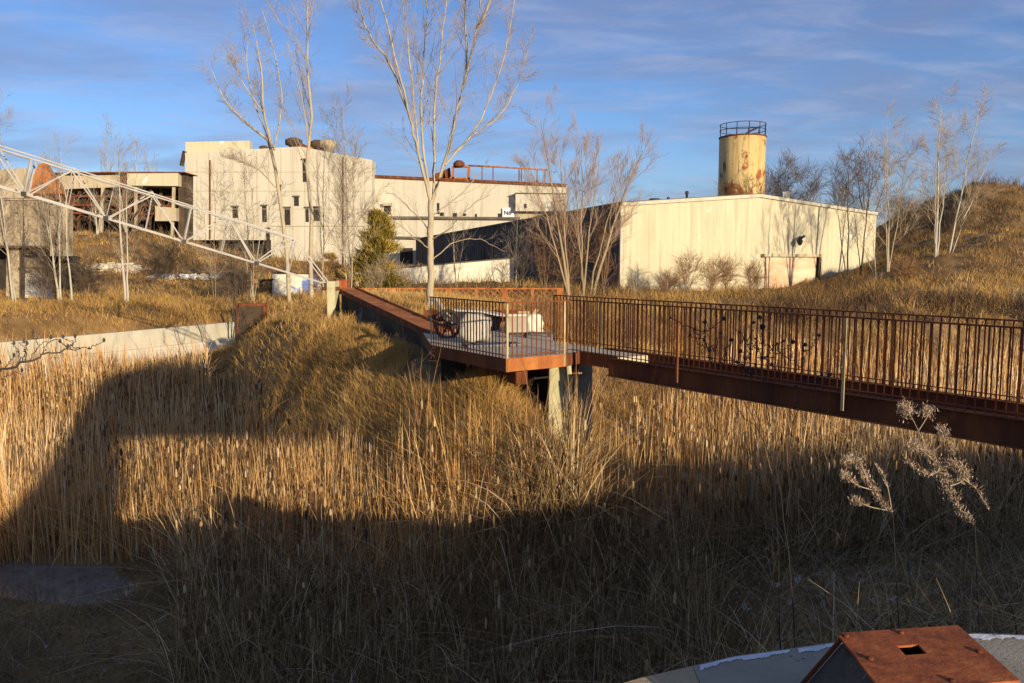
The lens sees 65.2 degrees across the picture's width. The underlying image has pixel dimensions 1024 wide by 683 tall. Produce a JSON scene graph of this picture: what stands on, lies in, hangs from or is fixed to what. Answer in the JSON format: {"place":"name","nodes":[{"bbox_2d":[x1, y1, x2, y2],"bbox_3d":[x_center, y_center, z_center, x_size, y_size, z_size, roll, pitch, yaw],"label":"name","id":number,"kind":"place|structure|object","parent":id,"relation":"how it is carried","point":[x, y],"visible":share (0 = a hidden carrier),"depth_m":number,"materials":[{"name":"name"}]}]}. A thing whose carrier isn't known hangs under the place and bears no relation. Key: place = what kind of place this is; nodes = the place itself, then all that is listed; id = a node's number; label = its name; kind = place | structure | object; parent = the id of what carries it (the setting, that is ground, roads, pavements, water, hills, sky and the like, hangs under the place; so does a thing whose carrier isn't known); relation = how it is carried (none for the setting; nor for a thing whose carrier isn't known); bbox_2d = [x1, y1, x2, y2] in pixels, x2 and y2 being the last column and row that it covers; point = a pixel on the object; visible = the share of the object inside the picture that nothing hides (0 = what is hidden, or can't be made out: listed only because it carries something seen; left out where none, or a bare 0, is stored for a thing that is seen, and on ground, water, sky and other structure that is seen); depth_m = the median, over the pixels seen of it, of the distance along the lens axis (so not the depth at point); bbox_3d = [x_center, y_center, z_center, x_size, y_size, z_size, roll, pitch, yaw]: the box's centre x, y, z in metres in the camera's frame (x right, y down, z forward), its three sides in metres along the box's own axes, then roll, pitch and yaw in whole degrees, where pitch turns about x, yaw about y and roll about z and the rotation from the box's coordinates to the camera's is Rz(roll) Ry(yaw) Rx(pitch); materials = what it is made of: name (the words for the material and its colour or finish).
{"place":"outdoors","nodes":[
{"label":"outdoors","id":0,"kind":"place"},
{"bbox_2d":[0,559,137,604],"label":"water","id":1,"kind":"structure","parent":0,"point":[66,574],"depth_m":15.35,"materials":[{"name":"liquid"}]},
{"bbox_2d":[0,171,1023,682],"bbox_3d":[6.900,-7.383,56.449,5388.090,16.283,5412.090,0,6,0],"label":"ground","id":2,"kind":"structure","parent":0,"point":[418,353],"depth_m":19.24,"materials":[{"name":"plant"}]},
{"bbox_2d":[0,90,31,301],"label":"bare tree","id":3,"kind":"object","parent":2,"relation":"on","point":[12,290],"visible":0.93,"depth_m":57.25,"materials":[{"name":"beige plant"}]},
{"bbox_2d":[7,177,38,301],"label":"bare tree","id":4,"kind":"object","parent":2,"relation":"on","point":[23,276],"visible":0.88,"depth_m":58.38,"materials":[{"name":"beige plant"}]},
{"bbox_2d":[0,168,79,297],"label":"kiln house","id":5,"kind":"structure","parent":2,"relation":"on","point":[21,173],"depth_m":60.14,"materials":[{"name":"concrete"}]},
{"bbox_2d":[24,164,72,204],"bbox_3d":[-36.106,-12.075,62.520,2.991,3.534,1.900,0,6,0],"label":"hopper","id":6,"kind":"object","parent":5,"relation":"on","point":[44,177],"visible":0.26,"depth_m":61.93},
{"bbox_2d":[18,250,65,302],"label":"bare bush","id":7,"kind":"object","parent":2,"relation":"on","point":[44,282],"visible":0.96,"depth_m":56.66,"materials":[{"name":"brown plant"}]},
{"bbox_2d":[15,129,84,301],"bbox_3d":[-32.495,-8.767,56.319,4.426,12.460,4.264,-2,6,-24],"label":"bare tree","id":8,"kind":"object","parent":2,"relation":"on","point":[59,295],"visible":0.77,"depth_m":56.51,"materials":[{"name":"beige plant"}]},
{"bbox_2d":[0,330,104,379],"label":"bare branch shrub","id":9,"kind":"object","parent":2,"relation":"on","point":[26,342],"visible":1,"depth_m":7.62,"materials":[{"name":"brown plant"}]},
{"bbox_2d":[37,149,88,298],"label":"bare tree","id":10,"kind":"object","parent":2,"relation":"on","point":[67,247],"visible":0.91,"depth_m":55.69,"materials":[{"name":"beige plant"}]},
{"bbox_2d":[64,248,110,295],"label":"bare bush","id":11,"kind":"object","parent":2,"relation":"on","point":[86,276],"visible":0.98,"depth_m":59.62,"materials":[{"name":"brown plant"}]},
{"bbox_2d":[82,185,109,233],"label":"bare tree","id":12,"kind":"object","parent":2,"relation":"on","point":[97,226],"visible":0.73,"depth_m":95.14,"materials":[{"name":"beige plant"}]},
{"bbox_2d":[92,133,113,171],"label":"bare tree","id":13,"kind":"object","parent":2,"relation":"on","point":[105,158],"visible":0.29,"depth_m":110.32,"materials":[{"name":"grey plant"}]},
{"bbox_2d":[0,322,234,384],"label":"retaining wall","id":14,"kind":"structure","parent":2,"relation":"on","point":[217,333],"depth_m":41.93,"materials":[{"name":"concrete"}]},
{"bbox_2d":[93,110,149,302],"bbox_3d":[-23.415,-7.985,48.873,3.279,12.095,4.150,-4,7,-37],"label":"bare tree","id":15,"kind":"object","parent":2,"relation":"on","point":[125,290],"visible":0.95,"depth_m":48.67,"materials":[{"name":"beige plant"}]},
{"bbox_2d":[110,173,135,231],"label":"bare tree","id":16,"kind":"object","parent":2,"relation":"on","point":[115,195],"visible":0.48,"depth_m":95.65,"materials":[{"name":"brown plant"}]},
{"bbox_2d":[54,172,196,241],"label":"conveyor gallery","id":17,"kind":"object","parent":2,"relation":"on","point":[170,185],"visible":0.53,"depth_m":103.12,"materials":[{"name":"beige concrete"}]},
{"bbox_2d":[120,130,151,171],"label":"bare tree","id":18,"kind":"object","parent":2,"relation":"on","point":[135,156],"visible":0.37,"depth_m":110.93,"materials":[{"name":"grey plant"}]},
{"bbox_2d":[142,239,184,280],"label":"bare bush","id":19,"kind":"object","parent":2,"relation":"on","point":[167,264],"visible":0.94,"depth_m":70.43,"materials":[{"name":"brown plant"}]},
{"bbox_2d":[184,160,246,300],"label":"bare tree","id":20,"kind":"object","parent":2,"relation":"on","point":[199,227],"visible":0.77,"depth_m":55.16,"materials":[{"name":"brown plant"}]},
{"bbox_2d":[209,248,246,300],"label":"bare bush","id":21,"kind":"object","parent":2,"relation":"on","point":[225,277],"visible":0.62,"depth_m":57.55,"materials":[{"name":"brown plant"}]},
{"bbox_2d":[217,257,256,298],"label":"bare bush","id":22,"kind":"object","parent":2,"relation":"on","point":[245,282],"visible":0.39,"depth_m":59.74,"materials":[{"name":"brown plant"}]},
{"bbox_2d":[210,203,273,341],"bbox_3d":[-15.719,-3.609,45.971,4.206,9.011,3.904,0,6,0],"label":"bare tree","id":23,"kind":"object","parent":2,"relation":"on","point":[236,320],"visible":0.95,"depth_m":46.26,"materials":[{"name":"brown plant"}]},
{"bbox_2d":[193,0,299,304],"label":"bare tree","id":24,"kind":"object","parent":2,"relation":"on","point":[277,187],"visible":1,"depth_m":46.42,"materials":[{"name":"grey plant"}]},
{"bbox_2d":[198,141,295,298],"bbox_3d":[-18.752,-8.563,57.129,5.309,11.917,5.966,3,7,32],"label":"bare tree","id":25,"kind":"object","parent":2,"relation":"on","point":[244,229],"visible":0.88,"depth_m":56.99,"materials":[{"name":"beige plant"}]},
{"bbox_2d":[236,303,266,339],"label":"culvert gate","id":26,"kind":"structure","parent":2,"relation":"on","point":[261,313],"depth_m":48.41,"materials":[{"name":"brown metal"}]},
{"bbox_2d":[258,279,273,296],"bbox_3d":[-19.671,-4.153,65.005,1.268,1.960,2.600,0,6,0],"label":"doorway","id":27,"kind":"structure","parent":2,"relation":"on","point":[267,286],"depth_m":64.08,"materials":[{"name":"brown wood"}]},
{"bbox_2d":[180,137,375,264],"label":"works building","id":28,"kind":"structure","parent":2,"relation":"on","point":[290,165],"depth_m":136.31,"materials":[{"name":"concrete"}]},
{"bbox_2d":[261,0,323,299],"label":"bare tree","id":29,"kind":"object","parent":2,"relation":"on","point":[311,287],"visible":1,"depth_m":45.68,"materials":[{"name":"beige plant"}]},
{"bbox_2d":[271,274,328,296],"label":"painted wall","id":30,"kind":"structure","parent":2,"relation":"on","point":[278,282],"depth_m":64.42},
{"bbox_2d":[300,251,343,297],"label":"bare bush","id":31,"kind":"object","parent":2,"relation":"on","point":[318,286],"visible":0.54,"depth_m":55.64,"materials":[{"name":"brown plant"}]},
{"bbox_2d":[306,99,341,294],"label":"bare tree","id":32,"kind":"object","parent":2,"relation":"on","point":[322,263],"visible":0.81,"depth_m":51.38,"materials":[{"name":"beige plant"}]},
{"bbox_2d":[322,251,343,285],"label":"ochre bush","id":33,"kind":"object","parent":2,"relation":"on","point":[336,275],"visible":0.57,"depth_m":65.53,"materials":[{"name":"brown plant"}]},
{"bbox_2d":[305,76,398,287],"bbox_3d":[-10.059,-8.942,49.352,5.113,14.497,4.167,3,7,32],"label":"bare tree","id":34,"kind":"object","parent":2,"relation":"on","point":[345,232],"visible":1,"depth_m":49.29,"materials":[{"name":"grey plant"}]},
{"bbox_2d":[338,206,413,291],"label":"evergreen tree","id":35,"kind":"object","parent":2,"relation":"on","point":[383,242],"visible":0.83,"depth_m":61.80,"materials":[{"name":"green plant"}]},
{"bbox_2d":[361,250,394,290],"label":"bare bush","id":36,"kind":"object","parent":2,"relation":"on","point":[377,273],"visible":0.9,"depth_m":59.76,"materials":[{"name":"brown plant"}]},
{"bbox_2d":[322,279,455,353],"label":"approach walkway","id":37,"kind":"structure","parent":2,"relation":"on","point":[371,308],"depth_m":25.75,"materials":[{"name":"metal"}]},
{"bbox_2d":[0,145,327,284],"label":"conveyor truss","id":38,"kind":"object","parent":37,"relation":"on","point":[104,217],"visible":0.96,"depth_m":27.08,"materials":[{"name":"white metal"}]},
{"bbox_2d":[389,259,418,289],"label":"bare bush","id":39,"kind":"object","parent":2,"relation":"on","point":[401,271],"visible":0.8,"depth_m":61.56,"materials":[{"name":"brown plant"}]},
{"bbox_2d":[383,301,441,439],"bbox_3d":[-1.985,0.590,16.235,1.342,3.100,0.910,-2,6,-16],"label":"shrub","id":40,"kind":"object","parent":2,"relation":"on","point":[414,381],"visible":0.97,"depth_m":16.24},
{"bbox_2d":[354,257,513,284],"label":"ramp wall","id":41,"kind":"structure","parent":2,"relation":"on","point":[465,270],"depth_m":77.66,"materials":[{"name":"concrete"}]},
{"bbox_2d":[343,0,539,307],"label":"bare tree","id":42,"kind":"object","parent":2,"relation":"on","point":[430,264],"visible":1,"depth_m":35.68,"materials":[{"name":"grey plant"}]},
{"bbox_2d":[443,190,473,287],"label":"bare tree","id":43,"kind":"object","parent":2,"relation":"on","point":[456,246],"visible":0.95,"depth_m":63.62,"materials":[{"name":"brown plant"}]},
{"bbox_2d":[361,288,562,302],"bbox_3d":[-3.939,-2.752,49.953,14.242,1.195,0.195,0,6,0],"label":"lattice fence","id":44,"kind":"object","parent":2,"relation":"on","point":[505,294],"visible":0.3,"depth_m":49.86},
{"bbox_2d":[375,175,565,265],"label":"works wing","id":45,"kind":"structure","parent":2,"relation":"on","point":[486,211],"depth_m":139.24,"materials":[{"name":"concrete"}]},
{"bbox_2d":[435,160,547,182],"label":"pipe rack","id":46,"kind":"object","parent":45,"relation":"on","point":[456,164],"visible":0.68,"depth_m":139.62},
{"bbox_2d":[487,246,519,292],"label":"bare bush","id":47,"kind":"object","parent":2,"relation":"on","point":[501,272],"visible":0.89,"depth_m":62.77,"materials":[{"name":"brown plant"}]},
{"bbox_2d":[0,361,1023,682],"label":"tangled reeds","id":48,"kind":"object","parent":2,"relation":"on","point":[232,643],"visible":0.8,"depth_m":12.84,"materials":[{"name":"plant"}]},
{"bbox_2d":[0,323,1023,619],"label":"marsh reeds","id":49,"kind":"object","parent":2,"relation":"on","point":[56,513],"visible":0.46,"depth_m":18.35,"materials":[{"name":"plant"}]},
{"bbox_2d":[0,352,1023,682],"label":"cattail heads","id":50,"kind":"object","parent":2,"relation":"on","point":[444,526],"visible":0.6,"depth_m":14.58,"materials":[{"name":"plant"}]},
{"bbox_2d":[0,392,1023,682],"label":"slope grass","id":51,"kind":"structure","parent":2,"relation":"on","point":[904,564],"depth_m":11.11,"materials":[{"name":"plant"}]},
{"bbox_2d":[0,420,1023,682],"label":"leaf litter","id":52,"kind":"object","parent":2,"relation":"on","point":[554,574],"visible":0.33,"depth_m":11.38,"materials":[{"name":"plant"}]},
{"bbox_2d":[439,358,591,467],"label":"bridge pier","id":53,"kind":"structure","parent":2,"relation":"on","point":[538,384],"depth_m":17.50,"materials":[{"name":"concrete"}]},
{"bbox_2d":[422,296,648,384],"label":"viewing platform","id":54,"kind":"structure","parent":53,"relation":"on","point":[537,352],"depth_m":15.84,"materials":[{"name":"metal"}]},
{"bbox_2d":[431,296,454,327],"bbox_3d":[-1.699,-0.734,19.823,0.734,0.760,0.130,4,7,38],"label":"leaning post","id":55,"kind":"object","parent":54,"relation":"on","point":[441,309],"visible":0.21,"depth_m":19.82,"materials":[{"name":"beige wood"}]},
{"bbox_2d":[434,309,458,337],"bbox_3d":[-1.544,-0.413,19.260,0.740,0.738,0.197,-3,6,-30],"label":"iron wheel","id":56,"kind":"object","parent":54,"relation":"on","point":[447,324],"visible":0.59,"depth_m":19.20,"materials":[{"name":"metal"}]},
{"bbox_2d":[460,313,491,342],"bbox_3d":[-0.823,-0.307,18.060,0.744,0.689,0.646,0,6,0],"label":"boulder","id":57,"kind":"object","parent":54,"relation":"on","point":[475,327],"visible":0.56,"depth_m":17.78,"materials":[{"name":"stone"}]},
{"bbox_2d":[452,308,505,329],"bbox_3d":[-0.951,-0.604,21.773,1.529,0.550,0.516,1,6,15],"label":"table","id":58,"kind":"object","parent":54,"relation":"on","point":[497,320],"visible":0.4,"depth_m":21.57,"materials":[{"name":"stone"}]},
{"bbox_2d":[463,341,521,347],"bbox_3d":[-0.436,0.058,17.429,1.200,0.066,0.500,-2,6,-17],"label":"steel plate","id":59,"kind":"object","parent":54,"relation":"on","point":[504,344],"visible":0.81,"depth_m":17.26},
{"bbox_2d":[503,313,528,332],"bbox_3d":[0.104,-0.474,20.795,0.595,0.482,0.440,-1,6,-13],"label":"stone block","id":60,"kind":"object","parent":54,"relation":"on","point":[519,322],"depth_m":20.61,"materials":[{"name":"stone"}]},
{"bbox_2d":[505,332,552,337],"bbox_3d":[0.437,-0.159,19.416,1.200,0.125,0.141,-1,6,-11],"label":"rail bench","id":61,"kind":"object","parent":54,"relation":"on","point":[524,334],"visible":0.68,"depth_m":19.37,"materials":[{"name":"metal"}]},
{"bbox_2d":[528,314,543,331],"bbox_3d":[0.570,-0.470,20.956,0.523,0.544,0.538,0,6,0],"label":"white stone","id":62,"kind":"object","parent":54,"relation":"on","point":[534,322],"visible":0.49,"depth_m":20.74,"materials":[{"name":"stone"}]},
{"bbox_2d":[553,295,1023,449],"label":"footbridge","id":63,"kind":"object","parent":54,"relation":"on","point":[990,420],"visible":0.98,"depth_m":11.59,"materials":[{"name":"metal"}]},
{"bbox_2d":[495,199,542,293],"bbox_3d":[0.666,-7.040,59.366,3.884,7.397,3.406,0,6,0],"label":"bare bush","id":64,"kind":"object","parent":2,"relation":"on","point":[520,262],"visible":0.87,"depth_m":59.30,"materials":[{"name":"brown plant"}]},
{"bbox_2d":[511,342,573,464],"bbox_3d":[0.547,1.134,14.406,1.193,2.507,0.626,-1,6,-15],"label":"shrub","id":65,"kind":"object","parent":2,"relation":"on","point":[542,405],"visible":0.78,"depth_m":14.46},
{"bbox_2d":[522,220,567,295],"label":"bare bush","id":66,"kind":"object","parent":2,"relation":"on","point":[539,258],"visible":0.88,"depth_m":56.72,"materials":[{"name":"brown plant"}]},
{"bbox_2d":[508,81,582,298],"bbox_3d":[2.177,-9.832,53.076,5.088,14.741,3.962,0,6,0],"label":"bare tree","id":67,"kind":"object","parent":2,"relation":"on","point":[565,265],"visible":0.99,"depth_m":52.66,"materials":[{"name":"beige plant"}]},
{"bbox_2d":[545,194,602,296],"bbox_3d":[4.173,-6.467,55.474,4.233,7.592,3.726,0,6,0],"label":"bare bush","id":68,"kind":"object","parent":2,"relation":"on","point":[571,257],"visible":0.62,"depth_m":55.53,"materials":[{"name":"brown plant"}]},
{"bbox_2d":[555,105,625,295],"bbox_3d":[5.119,-9.241,53.612,5.118,13.353,5.052,0,6,0],"label":"bare tree","id":69,"kind":"object","parent":2,"relation":"on","point":[594,199],"visible":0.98,"depth_m":53.65,"materials":[{"name":"beige plant"}]},
{"bbox_2d":[575,193,634,295],"bbox_3d":[6.228,-6.710,57.175,4.531,7.577,3.698,3,6,27],"label":"bare bush","id":70,"kind":"object","parent":2,"relation":"on","point":[602,278],"visible":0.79,"depth_m":56.83,"materials":[{"name":"brown plant"}]},
{"bbox_2d":[589,120,669,296],"bbox_3d":[7.908,-8.897,54.459,4.391,12.675,4.411,-4,7,-36],"label":"bare tree","id":71,"kind":"object","parent":2,"relation":"on","point":[613,226],"visible":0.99,"depth_m":54.58,"materials":[{"name":"beige plant"}]},
{"bbox_2d":[415,191,878,291],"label":"warehouse","id":72,"kind":"structure","parent":2,"relation":"on","point":[793,241],"depth_m":72.08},
{"bbox_2d":[761,254,822,287],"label":"loading door","id":73,"kind":"structure","parent":72,"relation":"in","point":[793,268],"depth_m":73.68,"materials":[{"name":"beige metal"}]},
{"bbox_2d":[654,267,688,294],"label":"bare bush","id":74,"kind":"object","parent":2,"relation":"on","point":[674,279],"visible":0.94,"depth_m":59.75,"materials":[{"name":"brown plant"}]},
{"bbox_2d":[657,593,705,670],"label":"dead weed","id":75,"kind":"object","parent":2,"relation":"on","point":[680,641],"visible":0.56,"depth_m":8.45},
{"bbox_2d":[667,247,708,293],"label":"bare bush","id":76,"kind":"object","parent":2,"relation":"on","point":[687,269],"visible":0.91,"depth_m":61.32,"materials":[{"name":"brown plant"}]},
{"bbox_2d":[695,256,736,293],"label":"bare bush","id":77,"kind":"object","parent":2,"relation":"on","point":[714,279],"visible":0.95,"depth_m":60.73,"materials":[{"name":"brown plant"}]},
{"bbox_2d":[709,249,744,290],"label":"bare bush","id":78,"kind":"object","parent":2,"relation":"on","point":[729,269],"visible":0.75,"depth_m":61.65,"materials":[{"name":"brown plant"}]},
{"bbox_2d":[718,121,766,195],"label":"storage tank","id":79,"kind":"object","parent":2,"relation":"on","point":[737,152],"visible":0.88,"depth_m":101.78,"materials":[{"name":"metal"}]},
{"bbox_2d":[727,164,764,193],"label":"bare tree","id":80,"kind":"object","parent":2,"relation":"on","point":[749,188],"visible":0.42,"depth_m":96.88,"materials":[{"name":"brown plant"}]},
{"bbox_2d":[669,315,831,647],"bbox_3d":[1.906,1.449,6.408,1.390,3.338,0.644,0,6,0],"label":"seedhead plant","id":81,"kind":"object","parent":2,"relation":"on","point":[762,326],"visible":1,"depth_m":6.33,"materials":[{"name":"plant"}]},
{"bbox_2d":[735,258,768,289],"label":"bare bush","id":82,"kind":"object","parent":2,"relation":"on","point":[756,279],"visible":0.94,"depth_m":62.13,"materials":[{"name":"brown plant"}]},
{"bbox_2d":[745,168,779,194],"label":"bare tree","id":83,"kind":"object","parent":2,"relation":"on","point":[767,183],"visible":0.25,"depth_m":97.00,"materials":[{"name":"brown plant"}]},
{"bbox_2d":[757,466,796,649],"bbox_3d":[2.260,2.238,6.909,0.369,2.334,0.283,3,6,24],"label":"dead weed","id":84,"kind":"object","parent":2,"relation":"on","point":[777,631],"visible":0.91,"depth_m":6.91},
{"bbox_2d":[765,152,794,197],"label":"bare tree","id":85,"kind":"object","parent":2,"relation":"on","point":[777,181],"visible":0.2,"depth_m":123.64,"materials":[{"name":"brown plant"}]},
{"bbox_2d":[765,146,813,199],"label":"bare tree","id":86,"kind":"object","parent":2,"relation":"on","point":[791,171],"visible":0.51,"depth_m":123.11,"materials":[{"name":"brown plant"}]},
{"bbox_2d":[781,159,834,202],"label":"bare tree","id":87,"kind":"object","parent":2,"relation":"on","point":[816,188],"visible":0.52,"depth_m":120.17,"materials":[{"name":"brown plant"}]},
{"bbox_2d":[625,633,1023,682],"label":"concrete ledge","id":88,"kind":"object","parent":2,"relation":"on","point":[794,665],"visible":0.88,"depth_m":4.79,"materials":[{"name":"concrete"}]},
{"bbox_2d":[800,625,1019,682],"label":"rusted cap box","id":89,"kind":"object","parent":88,"relation":"on","point":[949,654],"visible":1,"depth_m":3.91,"materials":[{"name":"metal"}]},
{"bbox_2d":[803,528,856,642],"bbox_3d":[3.474,2.780,8.760,0.516,1.454,0.571,3,7,30],"label":"dead weed","id":90,"kind":"object","parent":2,"relation":"on","point":[819,602],"visible":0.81,"depth_m":8.79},
{"bbox_2d":[814,145,869,207],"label":"bare tree","id":91,"kind":"object","parent":2,"relation":"on","point":[842,177],"visible":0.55,"depth_m":102.04,"materials":[{"name":"brown plant"}]},
{"bbox_2d":[829,159,858,282],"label":"bare tree","id":92,"kind":"object","parent":2,"relation":"on","point":[849,240],"visible":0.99,"depth_m":65.67,"materials":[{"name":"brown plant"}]},
{"bbox_2d":[844,162,883,275],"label":"bare tree","id":93,"kind":"object","parent":2,"relation":"on","point":[870,188],"visible":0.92,"depth_m":67.32,"materials":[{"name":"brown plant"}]},
{"bbox_2d":[849,214,887,280],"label":"bare tree","id":94,"kind":"object","parent":2,"relation":"on","point":[873,241],"visible":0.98,"depth_m":62.74,"materials":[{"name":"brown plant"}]},
{"bbox_2d":[838,447,898,628],"bbox_3d":[3.221,1.944,7.232,0.679,1.991,0.280,0,6,0],"label":"goldenrod","id":95,"kind":"object","parent":2,"relation":"on","point":[849,458],"visible":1,"depth_m":7.16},
{"bbox_2d":[832,132,905,217],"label":"bare tree","id":96,"kind":"object","parent":2,"relation":"on","point":[861,179],"visible":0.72,"depth_m":96.17,"materials":[{"name":"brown plant"}]},
{"bbox_2d":[858,95,929,271],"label":"bare tree","id":97,"kind":"object","parent":2,"relation":"on","point":[893,208],"visible":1,"depth_m":65.12,"materials":[{"name":"grey plant"}]},
{"bbox_2d":[882,191,930,236],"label":"bush","id":98,"kind":"object","parent":2,"relation":"on","point":[908,215],"visible":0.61,"depth_m":88.88,"materials":[{"name":"brown plant"}]},
{"bbox_2d":[886,251,926,282],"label":"bare bush","id":99,"kind":"object","parent":2,"relation":"on","point":[910,266],"visible":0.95,"depth_m":59.74,"materials":[{"name":"brown plant"}]},
{"bbox_2d":[907,76,971,256],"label":"bare tree","id":100,"kind":"object","parent":2,"relation":"on","point":[936,209],"visible":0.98,"depth_m":65.24,"materials":[{"name":"grey plant"}]},
{"bbox_2d":[895,397,990,632],"bbox_3d":[3.838,1.654,7.199,0.900,2.368,0.284,0,6,-5],"label":"goldenrod","id":101,"kind":"object","parent":2,"relation":"on","point":[910,445],"visible":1,"depth_m":7.14,"materials":[{"name":"plant"}]},
{"bbox_2d":[944,557,976,629],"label":"dead weed","id":102,"kind":"object","parent":2,"relation":"on","point":[955,596],"visible":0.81,"depth_m":7.77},
{"bbox_2d":[944,81,1017,252],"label":"bare tree","id":103,"kind":"object","parent":2,"relation":"on","point":[963,185],"visible":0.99,"depth_m":67.11,"materials":[{"name":"grey plant"}]},
{"bbox_2d":[0,0,1023,226],"label":"sky","id":104,"kind":"structure","parent":0,"point":[820,74],"materials":[{"name":"blue"}]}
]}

